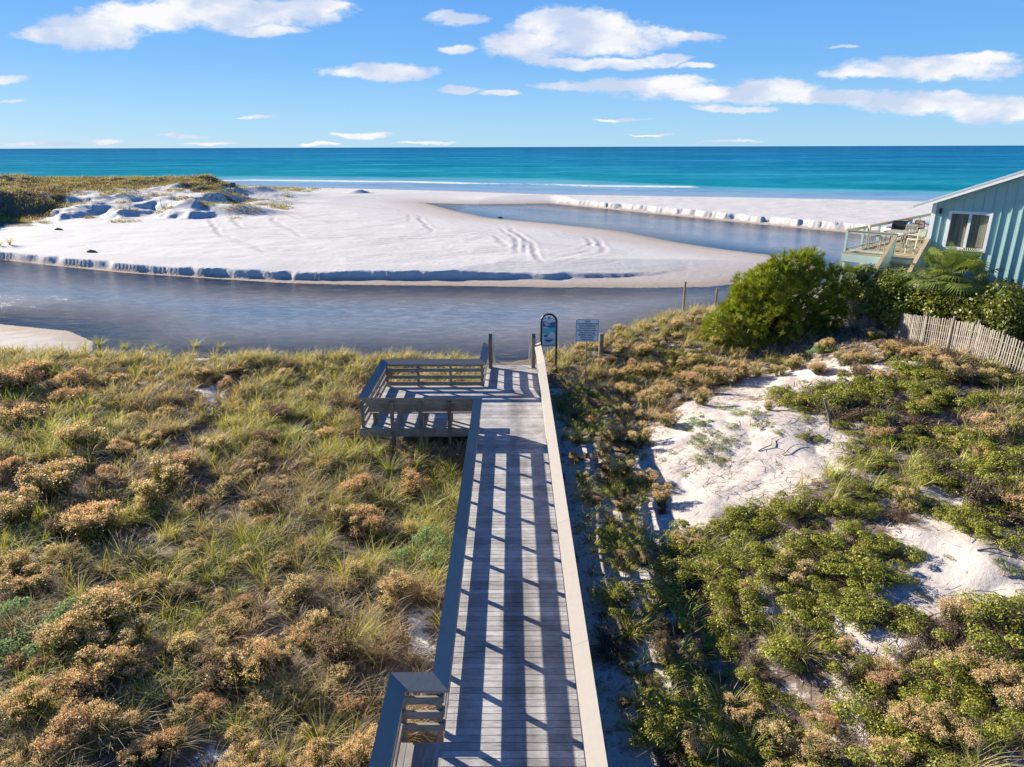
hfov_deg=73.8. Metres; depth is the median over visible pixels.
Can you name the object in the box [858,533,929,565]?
green shrub
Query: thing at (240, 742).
golden bush
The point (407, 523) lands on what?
grass tuft
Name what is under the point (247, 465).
golden bush
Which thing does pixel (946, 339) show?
dead brush
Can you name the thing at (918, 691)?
green shrub
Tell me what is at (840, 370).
dead brush
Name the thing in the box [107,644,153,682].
golden bush
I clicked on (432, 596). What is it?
golden bush
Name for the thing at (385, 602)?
golden bush
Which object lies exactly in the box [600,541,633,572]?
green shrub
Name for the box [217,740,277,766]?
golden bush
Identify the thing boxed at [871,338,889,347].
brown bush
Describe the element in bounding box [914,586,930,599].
sand plant
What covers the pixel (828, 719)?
golden bush
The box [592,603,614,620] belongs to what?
dead brush
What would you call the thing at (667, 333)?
green shrub
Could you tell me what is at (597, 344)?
golden bush
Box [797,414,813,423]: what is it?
sand plant
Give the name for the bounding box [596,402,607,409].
golden bush
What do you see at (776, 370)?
golden bush
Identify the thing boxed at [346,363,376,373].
green shrub
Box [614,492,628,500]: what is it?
brown bush
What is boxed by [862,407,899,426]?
green shrub
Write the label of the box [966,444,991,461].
golden bush
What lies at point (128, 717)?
golden bush
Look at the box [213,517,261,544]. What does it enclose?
grass tuft
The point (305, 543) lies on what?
golden bush
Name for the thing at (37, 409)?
golden bush
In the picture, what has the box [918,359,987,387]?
dead brush
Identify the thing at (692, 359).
golden bush
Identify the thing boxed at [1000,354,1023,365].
green shrub
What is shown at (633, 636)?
grass tuft
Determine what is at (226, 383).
golden bush
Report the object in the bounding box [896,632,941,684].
dead brush
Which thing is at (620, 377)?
green shrub
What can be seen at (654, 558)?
brown bush
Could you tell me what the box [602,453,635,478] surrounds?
golden bush
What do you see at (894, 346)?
golden bush
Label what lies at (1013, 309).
broadleaf bush
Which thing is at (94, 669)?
golden bush
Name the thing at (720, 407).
sand plant
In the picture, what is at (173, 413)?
brown bush
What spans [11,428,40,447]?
brown bush
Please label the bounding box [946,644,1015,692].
golden bush
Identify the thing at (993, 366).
green shrub
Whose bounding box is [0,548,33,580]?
golden bush
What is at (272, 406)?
brown bush
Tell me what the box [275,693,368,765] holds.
grass tuft
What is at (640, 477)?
golden bush
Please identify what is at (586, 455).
brown bush
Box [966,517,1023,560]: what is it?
green shrub
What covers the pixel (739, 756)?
green shrub
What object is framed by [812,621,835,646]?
dead brush
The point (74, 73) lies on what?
sky
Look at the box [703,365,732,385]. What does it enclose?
golden bush
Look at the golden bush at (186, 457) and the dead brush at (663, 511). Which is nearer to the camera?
the dead brush at (663, 511)
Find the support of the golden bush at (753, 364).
on the ground at (334, 239)
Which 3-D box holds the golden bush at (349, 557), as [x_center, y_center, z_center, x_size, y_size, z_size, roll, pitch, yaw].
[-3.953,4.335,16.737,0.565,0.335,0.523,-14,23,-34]
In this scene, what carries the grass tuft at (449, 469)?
on the ground at (334, 239)
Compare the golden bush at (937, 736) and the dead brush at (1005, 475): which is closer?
the golden bush at (937, 736)
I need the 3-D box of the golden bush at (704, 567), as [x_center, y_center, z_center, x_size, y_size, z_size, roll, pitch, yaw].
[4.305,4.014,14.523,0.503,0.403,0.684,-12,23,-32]
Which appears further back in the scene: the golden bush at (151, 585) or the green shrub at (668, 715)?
the golden bush at (151, 585)
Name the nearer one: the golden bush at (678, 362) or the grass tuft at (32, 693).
the grass tuft at (32, 693)
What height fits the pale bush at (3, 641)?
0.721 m
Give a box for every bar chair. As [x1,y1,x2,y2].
[906,218,922,240]
[913,220,928,242]
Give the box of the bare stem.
[905,649,951,695]
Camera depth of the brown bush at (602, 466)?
20.25 m
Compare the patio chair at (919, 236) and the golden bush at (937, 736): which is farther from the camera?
the patio chair at (919, 236)
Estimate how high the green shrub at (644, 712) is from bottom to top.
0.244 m
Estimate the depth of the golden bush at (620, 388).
26.98 m
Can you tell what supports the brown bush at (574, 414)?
on the ground at (334, 239)
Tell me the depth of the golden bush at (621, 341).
32.16 m
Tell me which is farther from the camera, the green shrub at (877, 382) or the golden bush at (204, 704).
the green shrub at (877, 382)
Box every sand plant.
[680,425,694,431]
[687,436,729,452]
[689,454,706,464]
[690,432,707,444]
[702,428,721,435]
[702,454,731,464]
[713,435,737,444]
[714,403,736,409]
[725,423,737,428]
[728,408,745,415]
[741,406,767,416]
[751,419,775,427]
[771,429,784,435]
[783,402,801,411]
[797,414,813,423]
[818,470,839,480]
[832,453,854,464]
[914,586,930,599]
[991,556,1023,578]
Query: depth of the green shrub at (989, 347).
24.26 m
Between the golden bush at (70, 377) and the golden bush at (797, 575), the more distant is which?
the golden bush at (70, 377)
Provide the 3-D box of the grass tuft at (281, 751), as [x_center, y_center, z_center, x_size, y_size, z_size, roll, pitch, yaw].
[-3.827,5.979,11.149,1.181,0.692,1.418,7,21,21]
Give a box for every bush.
[0,358,46,395]
[0,398,27,415]
[0,404,40,433]
[0,445,21,462]
[0,454,30,477]
[0,484,42,530]
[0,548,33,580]
[0,561,59,599]
[0,593,101,678]
[0,674,54,734]
[0,731,38,766]
[4,650,55,688]
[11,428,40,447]
[12,456,89,505]
[14,401,50,424]
[14,708,95,766]
[22,675,63,702]
[24,493,43,508]
[25,359,52,378]
[31,608,109,657]
[34,633,64,654]
[36,475,71,501]
[38,541,77,564]
[40,597,75,623]
[41,511,74,539]
[43,697,120,749]
[44,379,58,393]
[46,386,85,404]
[46,668,114,712]
[48,366,92,390]
[52,419,107,452]
[53,498,90,518]
[53,541,89,572]
[54,499,125,548]
[54,585,139,646]
[60,641,127,693]
[71,604,116,629]
[77,498,121,535]
[81,463,121,485]
[83,357,98,365]
[83,413,110,429]
[85,403,111,416]
[86,481,115,495]
[92,392,103,401]
[93,613,151,652]
[96,708,140,741]
[99,372,129,387]
[105,437,135,460]
[107,394,128,405]
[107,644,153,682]
[108,580,142,606]
[109,561,138,579]
[110,488,140,509]
[114,732,163,766]
[122,411,149,425]
[126,454,188,506]
[128,493,160,517]
[131,571,166,600]
[134,639,180,669]
[135,723,188,765]
[140,364,158,376]
[141,430,162,450]
[152,406,174,420]
[152,703,194,738]
[155,686,179,706]
[158,444,176,463]
[161,582,194,615]
[163,406,182,422]
[163,461,193,479]
[164,449,198,473]
[164,628,213,674]
[172,558,205,580]
[179,586,207,608]
[182,493,212,516]
[184,536,206,556]
[188,365,211,382]
[188,691,230,727]
[189,633,228,668]
[194,644,243,691]
[198,435,227,456]
[199,607,251,640]
[200,586,228,609]
[208,475,240,500]
[215,634,279,693]
[217,375,234,390]
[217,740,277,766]
[219,593,258,616]
[223,723,258,761]
[229,544,254,569]
[231,363,247,374]
[231,458,255,474]
[232,406,248,416]
[233,400,249,408]
[234,644,278,678]
[237,494,271,516]
[237,683,281,721]
[239,436,251,444]
[240,374,256,383]
[243,369,257,377]
[244,441,274,462]
[244,456,270,479]
[246,489,284,514]
[250,431,270,443]
[251,512,281,528]
[253,429,286,449]
[262,400,293,419]
[263,548,292,571]
[263,634,298,668]
[266,475,293,491]
[267,571,318,616]
[271,406,292,422]
[275,675,326,721]
[276,368,296,380]
[277,358,299,370]
[278,618,317,652]
[291,722,328,747]
[292,535,311,553]
[293,453,314,470]
[294,735,347,766]
[299,389,316,404]
[300,606,345,638]
[311,618,361,675]
[312,375,329,386]
[314,454,346,469]
[315,426,334,443]
[319,661,359,702]
[321,506,353,525]
[326,389,356,408]
[330,504,360,533]
[334,692,370,720]
[336,578,364,594]
[337,429,359,445]
[337,471,380,497]
[338,723,377,766]
[340,423,361,441]
[341,555,358,564]
[341,558,379,586]
[348,504,390,539]
[354,506,375,523]
[355,448,380,466]
[355,523,371,540]
[358,649,383,673]
[359,373,382,384]
[370,593,399,624]
[376,569,412,598]
[388,519,416,540]
[388,525,451,569]
[395,558,433,577]
[398,467,429,501]
[403,454,420,469]
[422,584,440,604]
[424,497,440,512]
[565,397,580,411]
[565,410,579,420]
[569,450,582,463]
[572,349,588,358]
[575,343,585,349]
[576,470,590,485]
[578,452,589,459]
[580,397,600,408]
[581,414,599,426]
[583,490,603,504]
[583,492,601,503]
[590,441,613,459]
[593,343,605,350]
[593,358,606,366]
[593,387,607,395]
[594,460,607,472]
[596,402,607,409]
[596,425,626,441]
[601,431,618,443]
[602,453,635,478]
[604,355,617,364]
[609,368,625,381]
[609,417,623,428]
[610,403,644,424]
[612,323,625,331]
[612,339,624,345]
[612,350,622,356]
[613,342,628,352]
[613,381,636,399]
[613,494,636,512]
[613,692,635,709]
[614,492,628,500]
[616,544,644,564]
[621,445,634,453]
[622,365,638,377]
[624,381,638,389]
[624,660,641,676]
[626,358,638,367]
[627,421,653,448]
[631,548,656,565]
[632,342,652,357]
[632,468,658,488]
[635,388,662,410]
[636,323,651,330]
[637,362,663,376]
[644,674,662,689]
[646,630,675,651]
[649,369,665,379]
[649,382,677,401]
[649,551,680,572]
[650,336,665,348]
[650,483,674,505]
[652,646,675,667]
[654,410,683,427]
[656,379,671,385]
[658,317,671,326]
[660,636,681,649]
[661,639,688,663]
[666,356,683,367]
[666,713,696,735]
[668,350,679,359]
[670,528,705,549]
[671,319,684,330]
[671,370,700,389]
[672,332,681,339]
[681,729,719,761]
[683,353,699,365]
[685,314,701,326]
[687,412,712,426]
[690,387,714,404]
[691,364,711,377]
[698,245,857,351]
[700,560,724,582]
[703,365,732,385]
[710,336,725,347]
[718,690,763,731]
[719,608,745,625]
[730,359,750,380]
[737,578,760,595]
[750,362,762,370]
[755,717,805,760]
[762,757,807,766]
[764,400,776,410]
[769,364,786,376]
[770,549,817,586]
[783,353,807,369]
[790,742,809,766]
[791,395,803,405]
[798,728,845,766]
[802,698,842,734]
[807,342,836,354]
[807,362,831,375]
[814,337,836,353]
[832,349,855,365]
[833,635,862,658]
[834,277,863,316]
[842,293,863,319]
[847,362,874,377]
[849,262,905,328]
[853,350,878,364]
[859,291,872,324]
[861,272,911,330]
[862,426,898,443]
[863,327,888,340]
[864,268,917,331]
[864,668,904,695]
[867,733,918,766]
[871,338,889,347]
[872,369,892,381]
[872,653,905,675]
[877,339,903,359]
[880,267,951,336]
[885,694,945,739]
[888,484,932,511]
[900,346,925,360]
[902,274,970,336]
[913,646,961,679]
[913,701,985,752]
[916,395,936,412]
[917,349,956,371]
[920,345,937,354]
[932,309,980,342]
[933,273,994,342]
[934,433,964,446]
[934,594,976,623]
[940,362,972,384]
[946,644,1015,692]
[958,277,1023,346]
[959,369,983,382]
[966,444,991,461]
[968,411,1009,442]
[973,282,1023,353]
[974,658,1023,714]
[977,366,1012,388]
[977,669,1016,697]
[1001,490,1023,513]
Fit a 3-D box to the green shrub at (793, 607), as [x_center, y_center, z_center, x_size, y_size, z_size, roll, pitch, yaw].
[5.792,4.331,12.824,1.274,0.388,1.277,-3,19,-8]
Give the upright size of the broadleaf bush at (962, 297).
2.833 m
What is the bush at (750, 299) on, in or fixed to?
on the ground at (334, 239)
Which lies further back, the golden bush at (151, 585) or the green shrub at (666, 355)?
the green shrub at (666, 355)
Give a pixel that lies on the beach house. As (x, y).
(988, 217)
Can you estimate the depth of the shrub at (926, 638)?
11.84 m
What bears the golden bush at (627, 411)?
on the ground at (334, 239)
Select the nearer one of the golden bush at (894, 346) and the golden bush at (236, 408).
the golden bush at (894, 346)
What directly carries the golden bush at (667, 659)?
on the ground at (334, 239)
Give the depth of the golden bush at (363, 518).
18.55 m
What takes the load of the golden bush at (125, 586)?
on the ground at (334, 239)
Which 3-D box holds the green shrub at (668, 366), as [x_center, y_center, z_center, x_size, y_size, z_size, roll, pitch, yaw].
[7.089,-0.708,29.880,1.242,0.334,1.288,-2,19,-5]
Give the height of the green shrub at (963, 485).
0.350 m
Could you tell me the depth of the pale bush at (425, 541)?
16.96 m
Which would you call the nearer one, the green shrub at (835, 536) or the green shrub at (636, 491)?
the green shrub at (835, 536)
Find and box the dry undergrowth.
[0,306,1023,766]
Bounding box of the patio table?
[883,229,914,251]
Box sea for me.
[0,145,1023,200]
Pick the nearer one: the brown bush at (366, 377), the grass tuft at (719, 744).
the grass tuft at (719, 744)
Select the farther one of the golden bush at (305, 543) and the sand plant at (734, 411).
the sand plant at (734, 411)
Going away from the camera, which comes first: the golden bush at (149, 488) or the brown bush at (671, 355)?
the golden bush at (149, 488)
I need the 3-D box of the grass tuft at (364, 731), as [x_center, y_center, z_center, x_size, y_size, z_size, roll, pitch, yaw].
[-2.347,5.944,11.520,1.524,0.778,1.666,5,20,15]
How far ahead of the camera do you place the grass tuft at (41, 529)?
18.02 m
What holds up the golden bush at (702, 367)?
on the ground at (334, 239)
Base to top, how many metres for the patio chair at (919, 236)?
1.112 m
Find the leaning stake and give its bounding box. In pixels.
[823,398,832,427]
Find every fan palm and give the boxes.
[817,258,864,287]
[896,244,977,338]
[905,240,1010,339]
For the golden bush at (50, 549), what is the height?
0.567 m
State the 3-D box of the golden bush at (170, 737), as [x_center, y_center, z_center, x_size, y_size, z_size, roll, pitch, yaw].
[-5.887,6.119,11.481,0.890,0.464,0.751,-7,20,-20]
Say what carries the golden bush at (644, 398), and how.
on the ground at (334, 239)
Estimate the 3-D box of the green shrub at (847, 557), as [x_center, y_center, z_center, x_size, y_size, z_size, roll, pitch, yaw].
[6.749,3.549,14.050,1.705,0.540,2.145,-12,22,-30]
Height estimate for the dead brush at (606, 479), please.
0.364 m
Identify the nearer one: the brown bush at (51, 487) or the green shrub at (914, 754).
the green shrub at (914, 754)
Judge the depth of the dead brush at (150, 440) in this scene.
23.05 m
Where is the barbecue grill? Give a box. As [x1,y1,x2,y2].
[886,220,913,242]
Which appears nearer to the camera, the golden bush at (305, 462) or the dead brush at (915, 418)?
the dead brush at (915, 418)
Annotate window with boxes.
[942,210,993,252]
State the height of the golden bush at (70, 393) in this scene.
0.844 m
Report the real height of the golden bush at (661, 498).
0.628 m
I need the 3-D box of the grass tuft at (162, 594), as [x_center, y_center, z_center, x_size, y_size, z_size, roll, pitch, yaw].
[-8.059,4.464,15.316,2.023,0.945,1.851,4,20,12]
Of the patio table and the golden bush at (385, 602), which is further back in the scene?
the patio table
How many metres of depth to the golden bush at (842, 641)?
11.84 m
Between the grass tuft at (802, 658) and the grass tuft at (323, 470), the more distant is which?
the grass tuft at (323, 470)
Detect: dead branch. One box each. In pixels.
[758,436,781,450]
[976,541,1009,552]
[988,553,1005,575]
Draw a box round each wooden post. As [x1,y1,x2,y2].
[598,333,603,355]
[682,281,686,311]
[715,288,717,306]
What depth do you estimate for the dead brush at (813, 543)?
15.10 m
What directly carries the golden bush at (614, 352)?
on the ground at (334, 239)
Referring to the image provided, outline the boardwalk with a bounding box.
[358,334,607,766]
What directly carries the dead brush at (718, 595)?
on the ground at (334, 239)
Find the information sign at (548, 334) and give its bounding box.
[540,313,557,370]
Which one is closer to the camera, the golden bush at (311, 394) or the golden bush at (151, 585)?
the golden bush at (151, 585)
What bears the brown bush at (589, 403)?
on the ground at (334, 239)
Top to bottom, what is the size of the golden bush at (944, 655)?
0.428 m
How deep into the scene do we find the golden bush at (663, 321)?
33.77 m
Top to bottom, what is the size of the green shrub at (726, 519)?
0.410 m
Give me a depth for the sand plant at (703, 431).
20.85 m
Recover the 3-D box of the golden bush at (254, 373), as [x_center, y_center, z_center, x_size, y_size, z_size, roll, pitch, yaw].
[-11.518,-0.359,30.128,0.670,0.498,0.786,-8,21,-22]
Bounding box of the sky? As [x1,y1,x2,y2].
[0,0,1023,148]
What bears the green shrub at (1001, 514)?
on the ground at (334, 239)
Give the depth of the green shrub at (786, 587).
13.48 m
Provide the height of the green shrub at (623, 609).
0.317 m
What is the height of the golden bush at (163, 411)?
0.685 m
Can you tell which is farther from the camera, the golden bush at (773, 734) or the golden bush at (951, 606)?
the golden bush at (951, 606)
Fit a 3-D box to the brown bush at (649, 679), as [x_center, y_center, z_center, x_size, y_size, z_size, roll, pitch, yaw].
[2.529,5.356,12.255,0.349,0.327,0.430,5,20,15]
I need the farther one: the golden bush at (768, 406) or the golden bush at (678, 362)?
the golden bush at (678, 362)
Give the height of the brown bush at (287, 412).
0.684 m
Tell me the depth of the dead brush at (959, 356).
23.03 m
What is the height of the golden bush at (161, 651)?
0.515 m
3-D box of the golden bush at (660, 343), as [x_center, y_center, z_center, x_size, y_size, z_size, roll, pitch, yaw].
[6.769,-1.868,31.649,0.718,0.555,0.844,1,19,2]
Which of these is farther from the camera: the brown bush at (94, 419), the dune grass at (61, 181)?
the dune grass at (61, 181)
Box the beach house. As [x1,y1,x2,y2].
[834,170,1023,342]
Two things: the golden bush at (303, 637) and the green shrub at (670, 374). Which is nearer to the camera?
the golden bush at (303, 637)
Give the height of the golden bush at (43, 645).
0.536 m
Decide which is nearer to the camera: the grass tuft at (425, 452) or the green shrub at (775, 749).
the green shrub at (775, 749)
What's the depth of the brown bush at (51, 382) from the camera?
28.07 m
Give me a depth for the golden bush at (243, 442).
23.37 m
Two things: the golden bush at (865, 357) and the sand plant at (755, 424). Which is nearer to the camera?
the sand plant at (755, 424)
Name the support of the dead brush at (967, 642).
on the ground at (334, 239)
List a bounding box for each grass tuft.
[0,533,44,566]
[1,667,82,728]
[8,688,94,751]
[14,511,61,536]
[31,566,107,618]
[73,337,92,348]
[81,525,165,568]
[87,333,112,347]
[108,553,199,601]
[111,339,128,349]
[114,415,141,433]
[126,674,181,710]
[141,339,165,351]
[160,521,198,542]
[172,593,223,629]
[185,338,200,348]
[187,537,235,568]
[198,697,267,757]
[210,338,224,349]
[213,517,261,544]
[230,565,283,591]
[243,720,314,766]
[256,498,303,520]
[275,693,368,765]
[279,568,336,601]
[281,688,328,723]
[298,539,386,587]
[300,453,342,474]
[308,602,391,680]
[316,436,358,459]
[330,712,378,763]
[334,695,413,766]
[340,436,396,462]
[348,603,393,646]
[365,443,416,475]
[385,511,421,536]
[404,436,453,460]
[433,524,453,540]
[434,451,463,475]
[567,426,592,436]
[569,477,591,490]
[581,537,600,552]
[591,575,644,611]
[593,377,609,386]
[593,533,640,562]
[602,614,649,646]
[617,676,667,718]
[673,665,766,727]
[680,705,750,766]
[686,557,726,583]
[709,716,785,766]
[749,619,811,656]
[770,616,835,671]
[783,501,814,519]
[847,505,865,518]
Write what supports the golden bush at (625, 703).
on the ground at (334, 239)
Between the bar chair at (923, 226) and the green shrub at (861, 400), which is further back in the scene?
the bar chair at (923, 226)
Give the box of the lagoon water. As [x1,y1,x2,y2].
[0,203,906,361]
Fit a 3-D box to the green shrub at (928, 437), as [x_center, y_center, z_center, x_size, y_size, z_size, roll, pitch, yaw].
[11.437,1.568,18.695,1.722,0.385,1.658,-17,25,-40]
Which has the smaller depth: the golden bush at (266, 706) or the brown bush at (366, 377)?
the golden bush at (266, 706)
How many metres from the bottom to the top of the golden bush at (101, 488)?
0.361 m
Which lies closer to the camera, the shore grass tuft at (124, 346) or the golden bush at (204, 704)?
the golden bush at (204, 704)
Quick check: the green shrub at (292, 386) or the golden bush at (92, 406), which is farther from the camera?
the green shrub at (292, 386)
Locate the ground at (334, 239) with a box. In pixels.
[0,175,1023,766]
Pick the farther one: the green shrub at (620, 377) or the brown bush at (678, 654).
the green shrub at (620, 377)
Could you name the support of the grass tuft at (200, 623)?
on the ground at (334, 239)
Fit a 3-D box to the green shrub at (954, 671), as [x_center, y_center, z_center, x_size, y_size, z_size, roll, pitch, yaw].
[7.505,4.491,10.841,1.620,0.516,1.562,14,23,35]
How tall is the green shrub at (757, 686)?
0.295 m
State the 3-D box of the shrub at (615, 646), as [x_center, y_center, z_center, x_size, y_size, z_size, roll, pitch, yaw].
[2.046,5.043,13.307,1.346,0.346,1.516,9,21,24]
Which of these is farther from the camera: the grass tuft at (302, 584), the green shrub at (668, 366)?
the green shrub at (668, 366)
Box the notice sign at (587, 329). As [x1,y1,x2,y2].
[575,318,598,384]
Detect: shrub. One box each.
[263,359,281,372]
[280,379,312,389]
[291,365,314,376]
[303,359,332,372]
[324,365,352,378]
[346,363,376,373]
[550,391,578,403]
[552,400,585,413]
[567,433,596,445]
[570,415,597,431]
[575,387,601,398]
[578,392,608,402]
[587,614,639,672]
[588,577,631,606]
[595,518,647,550]
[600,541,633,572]
[601,455,634,468]
[603,586,660,635]
[604,521,646,546]
[608,478,644,497]
[614,371,649,387]
[615,582,633,603]
[615,651,637,675]
[620,624,655,643]
[622,479,636,490]
[625,578,652,595]
[626,716,661,750]
[633,670,662,695]
[636,705,698,742]
[637,529,697,576]
[637,687,701,747]
[638,555,741,607]
[638,689,722,752]
[642,591,682,615]
[655,345,686,360]
[660,362,686,371]
[660,662,720,711]
[661,328,681,336]
[664,368,695,380]
[666,518,733,556]
[669,601,733,638]
[677,638,718,677]
[677,749,714,766]
[680,348,716,364]
[684,553,730,600]
[685,670,744,710]
[686,680,771,743]
[690,545,752,593]
[695,744,741,766]
[696,332,718,339]
[702,627,771,662]
[708,503,758,541]
[710,575,793,632]
[723,723,761,765]
[725,502,791,536]
[725,530,804,586]
[729,713,808,766]
[733,664,786,705]
[740,496,791,532]
[745,738,806,766]
[746,608,853,673]
[747,613,804,650]
[753,558,823,620]
[761,386,821,410]
[765,528,833,569]
[766,384,796,395]
[768,490,831,523]
[769,692,819,737]
[775,593,848,636]
[776,532,898,589]
[794,379,832,407]
[794,430,825,441]
[795,485,860,516]
[796,400,819,413]
[800,557,857,600]
[803,722,872,766]
[811,383,839,394]
[811,519,876,556]
[815,382,880,407]
[815,551,900,592]
[816,587,924,638]
[823,678,944,764]
[827,653,891,696]
[828,482,885,519]
[830,420,867,436]
[831,469,868,488]
[831,586,931,636]
[833,436,894,471]
[833,519,905,554]
[836,371,897,396]
[842,392,886,408]
[843,477,895,500]
[850,370,914,394]
[850,378,889,391]
[851,689,902,736]
[854,448,900,469]
[855,555,920,589]
[855,652,916,698]
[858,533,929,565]
[858,707,981,766]
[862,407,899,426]
[875,387,944,420]
[877,471,916,488]
[878,425,921,449]
[879,433,938,451]
[881,642,938,668]
[882,372,917,391]
[884,360,928,375]
[888,675,973,740]
[888,741,952,766]
[890,355,950,382]
[891,355,930,374]
[895,377,961,399]
[896,661,991,723]
[899,424,960,457]
[904,488,951,515]
[905,387,965,413]
[908,454,976,487]
[917,493,974,521]
[920,674,1015,737]
[922,383,1011,415]
[927,723,1011,766]
[929,626,1023,699]
[932,424,993,449]
[936,476,1001,502]
[945,504,1013,542]
[953,432,1023,476]
[954,586,1023,633]
[956,368,1015,387]
[958,340,1019,354]
[958,591,1023,671]
[958,660,1023,708]
[962,392,1023,421]
[962,501,1023,531]
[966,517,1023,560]
[972,700,1023,760]
[975,361,1020,379]
[975,458,1023,496]
[986,418,1023,444]
[990,364,1023,384]
[995,359,1019,373]
[997,679,1023,735]
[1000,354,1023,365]
[1003,350,1023,365]
[1004,394,1023,405]
[1005,404,1023,419]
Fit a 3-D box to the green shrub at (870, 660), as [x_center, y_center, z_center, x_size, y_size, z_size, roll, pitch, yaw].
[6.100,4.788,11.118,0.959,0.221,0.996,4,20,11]
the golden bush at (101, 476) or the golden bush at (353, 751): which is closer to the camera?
the golden bush at (353, 751)
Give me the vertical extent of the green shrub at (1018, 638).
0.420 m
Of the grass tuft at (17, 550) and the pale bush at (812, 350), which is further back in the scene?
the pale bush at (812, 350)
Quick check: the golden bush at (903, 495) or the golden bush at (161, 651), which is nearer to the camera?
the golden bush at (161, 651)
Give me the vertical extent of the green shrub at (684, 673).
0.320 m
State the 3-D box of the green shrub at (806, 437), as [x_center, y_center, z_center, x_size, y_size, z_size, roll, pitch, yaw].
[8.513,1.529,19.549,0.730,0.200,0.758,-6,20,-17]
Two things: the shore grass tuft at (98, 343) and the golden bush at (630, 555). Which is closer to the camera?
the golden bush at (630, 555)
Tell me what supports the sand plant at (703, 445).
on the ground at (334, 239)
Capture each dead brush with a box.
[21,591,76,624]
[76,702,131,754]
[133,433,164,448]
[141,555,182,577]
[271,451,300,462]
[308,559,342,574]
[592,463,631,489]
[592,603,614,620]
[602,514,629,526]
[606,518,624,527]
[614,436,633,449]
[644,731,704,766]
[650,617,685,643]
[655,504,673,515]
[684,569,702,590]
[684,632,724,674]
[689,657,720,691]
[696,587,739,611]
[743,651,788,682]
[773,645,827,682]
[791,515,827,531]
[793,528,831,549]
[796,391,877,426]
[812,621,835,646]
[813,377,843,390]
[824,646,912,717]
[833,368,851,377]
[850,344,869,355]
[882,506,922,525]
[895,412,943,437]
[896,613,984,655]
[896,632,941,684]
[897,338,934,348]
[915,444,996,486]
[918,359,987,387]
[921,419,954,436]
[927,340,963,350]
[931,335,967,344]
[933,669,993,698]
[935,347,1001,366]
[939,630,1023,677]
[952,477,1023,526]
[959,364,1005,386]
[967,349,1011,360]
[973,363,1023,388]
[987,472,1020,493]
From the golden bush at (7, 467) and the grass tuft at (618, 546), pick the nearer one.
the grass tuft at (618, 546)
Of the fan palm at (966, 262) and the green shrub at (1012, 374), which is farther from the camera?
the fan palm at (966, 262)
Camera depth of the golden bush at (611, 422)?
23.62 m
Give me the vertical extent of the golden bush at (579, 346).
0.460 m
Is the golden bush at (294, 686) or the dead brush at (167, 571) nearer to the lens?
the golden bush at (294, 686)
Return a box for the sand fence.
[840,296,1023,375]
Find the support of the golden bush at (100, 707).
on the ground at (334, 239)
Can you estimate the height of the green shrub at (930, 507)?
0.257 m
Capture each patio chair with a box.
[866,225,881,250]
[899,224,917,249]
[904,229,927,253]
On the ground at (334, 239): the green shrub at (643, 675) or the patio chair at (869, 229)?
the green shrub at (643, 675)
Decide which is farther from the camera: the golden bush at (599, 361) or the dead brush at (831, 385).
the golden bush at (599, 361)
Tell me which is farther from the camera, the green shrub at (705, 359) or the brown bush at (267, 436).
the green shrub at (705, 359)
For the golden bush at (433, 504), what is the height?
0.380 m
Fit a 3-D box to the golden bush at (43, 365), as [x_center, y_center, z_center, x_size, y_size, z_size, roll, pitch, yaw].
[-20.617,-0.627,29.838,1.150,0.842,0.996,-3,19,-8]
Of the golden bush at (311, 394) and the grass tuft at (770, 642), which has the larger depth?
the golden bush at (311, 394)
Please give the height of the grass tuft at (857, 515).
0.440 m
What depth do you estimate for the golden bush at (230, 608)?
14.91 m
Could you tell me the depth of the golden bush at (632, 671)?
12.58 m
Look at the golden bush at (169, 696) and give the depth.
12.53 m
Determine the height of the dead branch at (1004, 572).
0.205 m
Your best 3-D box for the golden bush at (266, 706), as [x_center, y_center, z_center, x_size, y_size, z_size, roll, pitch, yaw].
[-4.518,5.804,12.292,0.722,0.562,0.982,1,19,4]
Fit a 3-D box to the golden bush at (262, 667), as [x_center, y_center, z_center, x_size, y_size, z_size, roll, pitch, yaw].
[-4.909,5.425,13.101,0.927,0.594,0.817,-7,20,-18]
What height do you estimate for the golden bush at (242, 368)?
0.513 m
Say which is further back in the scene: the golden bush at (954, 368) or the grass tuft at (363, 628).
the golden bush at (954, 368)
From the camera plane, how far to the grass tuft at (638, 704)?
11.85 m
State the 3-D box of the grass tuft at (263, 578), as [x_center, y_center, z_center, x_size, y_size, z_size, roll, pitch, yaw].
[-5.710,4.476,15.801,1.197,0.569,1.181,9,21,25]
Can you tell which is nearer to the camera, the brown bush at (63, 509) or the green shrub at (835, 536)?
the green shrub at (835, 536)
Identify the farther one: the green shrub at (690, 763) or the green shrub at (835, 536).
the green shrub at (835, 536)
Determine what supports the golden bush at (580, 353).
on the ground at (334, 239)
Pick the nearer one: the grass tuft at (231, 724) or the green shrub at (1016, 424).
the grass tuft at (231, 724)
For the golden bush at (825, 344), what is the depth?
27.35 m
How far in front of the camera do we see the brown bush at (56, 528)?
17.63 m
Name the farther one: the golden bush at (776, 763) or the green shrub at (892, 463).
the green shrub at (892, 463)
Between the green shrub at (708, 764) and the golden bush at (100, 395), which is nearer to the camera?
the green shrub at (708, 764)
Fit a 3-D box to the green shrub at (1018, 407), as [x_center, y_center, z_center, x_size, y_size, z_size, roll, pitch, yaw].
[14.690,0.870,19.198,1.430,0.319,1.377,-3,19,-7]
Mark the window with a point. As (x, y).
(967, 228)
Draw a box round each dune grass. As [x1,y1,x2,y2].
[0,173,333,223]
[0,301,1023,766]
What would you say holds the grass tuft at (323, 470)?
on the ground at (334, 239)
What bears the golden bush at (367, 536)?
on the ground at (334, 239)
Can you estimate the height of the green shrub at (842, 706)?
0.418 m
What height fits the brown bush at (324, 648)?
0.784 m
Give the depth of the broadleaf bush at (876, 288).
27.87 m
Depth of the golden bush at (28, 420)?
24.33 m

